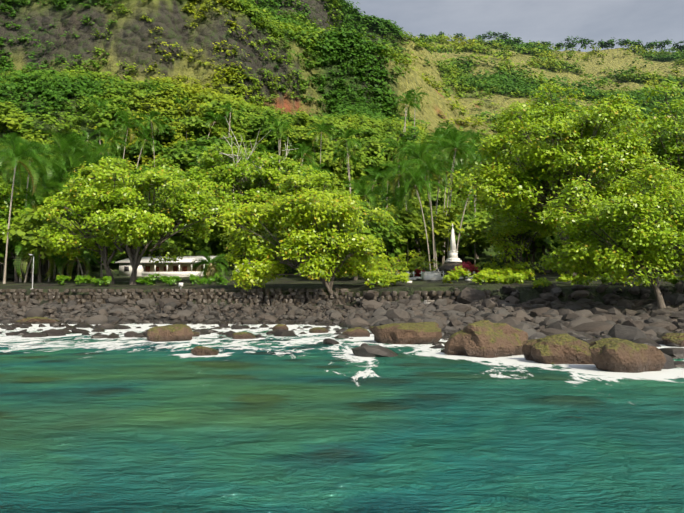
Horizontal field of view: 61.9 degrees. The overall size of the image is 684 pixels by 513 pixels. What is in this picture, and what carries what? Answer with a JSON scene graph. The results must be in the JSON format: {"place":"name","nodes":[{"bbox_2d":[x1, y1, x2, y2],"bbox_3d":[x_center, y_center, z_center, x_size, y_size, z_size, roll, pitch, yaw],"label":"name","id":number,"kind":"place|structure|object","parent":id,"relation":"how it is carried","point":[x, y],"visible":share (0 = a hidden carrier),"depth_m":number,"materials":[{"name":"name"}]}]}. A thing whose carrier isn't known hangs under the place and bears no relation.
{"place":"outdoors","nodes":[
{"label":"outdoors","id":0,"kind":"place"},
{"bbox_2d":[0,323,683,512],"bbox_3d":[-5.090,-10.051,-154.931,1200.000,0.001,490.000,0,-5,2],"label":"sea water","id":1,"kind":"structure","parent":0,"point":[308,422],"depth_m":10.25,"materials":[{"name":"liquid"}]},
{"bbox_2d":[0,0,683,322],"bbox_3d":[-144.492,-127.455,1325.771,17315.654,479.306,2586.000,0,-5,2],"label":"terrain","id":2,"kind":"structure","parent":0,"point":[131,38],"depth_m":248.96,"materials":[{"name":"green plant"}]},
{"bbox_2d":[29,254,33,289],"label":"street lamp","id":3,"kind":"object","parent":2,"relation":"on","point":[33,270],"visible":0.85,"depth_m":72.84,"materials":[{"name":"grey metal"}]},
{"bbox_2d":[115,256,215,276],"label":"house","id":4,"kind":"structure","parent":2,"relation":"on","point":[183,268],"depth_m":115.87,"materials":[{"name":"paint"}]},
{"bbox_2d":[24,295,434,303],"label":"sea wall","id":5,"kind":"structure","parent":2,"relation":"on","point":[346,299],"depth_m":68.38,"materials":[{"name":"grey stone"}]},
{"bbox_2d":[0,288,499,305],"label":"sea wall stones","id":6,"kind":"object","parent":5,"relation":"attached to","point":[14,296],"visible":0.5,"depth_m":68.51,"materials":[{"name":"grey stone"}]},
{"bbox_2d":[179,269,484,285],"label":"cemetery tombs","id":7,"kind":"object","parent":2,"relation":"on","point":[427,276],"visible":0.48,"depth_m":77.46,"materials":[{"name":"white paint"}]},
{"bbox_2d":[0,71,668,283],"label":"palms","id":8,"kind":"object","parent":2,"relation":"on","point":[72,150],"depth_m":114.60,"materials":[{"name":"green plant"}]},
{"bbox_2d":[16,95,467,267],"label":"palm coconuts","id":9,"kind":"object","parent":8,"relation":"attached to","point":[17,161],"visible":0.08,"depth_m":118.15,"materials":[{"name":"yellow"}]},
{"bbox_2d":[0,101,682,282],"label":"forest","id":10,"kind":"object","parent":2,"relation":"on","point":[412,228],"depth_m":159.52,"materials":[{"name":"green plant"}]},
{"bbox_2d":[0,79,683,308],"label":"shore trees","id":11,"kind":"object","parent":2,"relation":"on","point":[122,218],"depth_m":69.89,"materials":[{"name":"green plant"}]},
{"bbox_2d":[0,0,683,217],"bbox_3d":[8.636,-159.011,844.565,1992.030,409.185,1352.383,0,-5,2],"label":"mountain forest foliage","id":12,"kind":"object","parent":2,"relation":"on","point":[282,26],"visible":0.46,"depth_m":281.84,"materials":[{"name":"green plant"}]},
{"bbox_2d":[0,281,683,368],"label":"beach rocks","id":13,"kind":"object","parent":2,"relation":"on","point":[644,320],"visible":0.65,"depth_m":52.43,"materials":[{"name":"grey stone"}]},
{"bbox_2d":[14,316,683,372],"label":"boulders","id":14,"kind":"object","parent":2,"relation":"on","point":[484,339],"visible":0.67,"depth_m":23.93,"materials":[{"name":"brown stone"}]},
{"bbox_2d":[55,250,683,287],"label":"shrub foliage","id":15,"kind":"object","parent":2,"relation":"on","point":[506,274],"visible":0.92,"depth_m":70.44,"materials":[{"name":"green plant"}]},
{"bbox_2d":[414,261,479,276],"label":"flowering shrubs","id":16,"kind":"object","parent":2,"relation":"on","point":[471,267],"visible":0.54,"depth_m":94.29,"materials":[{"name":"red plant"}]},
{"bbox_2d":[435,262,473,274],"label":"monument mound","id":17,"kind":"object","parent":2,"relation":"on","point":[446,267],"visible":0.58,"depth_m":97.55,"materials":[{"name":"stone"}]},
{"bbox_2d":[444,224,461,262],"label":"obelisk monument","id":18,"kind":"object","parent":17,"relation":"on","point":[453,255],"visible":0.98,"depth_m":99.20,"materials":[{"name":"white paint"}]},
{"bbox_2d":[345,0,683,51],"label":"sky","id":19,"kind":"structure","parent":0,"point":[646,21],"materials":[{"name":"grey"}]}
]}

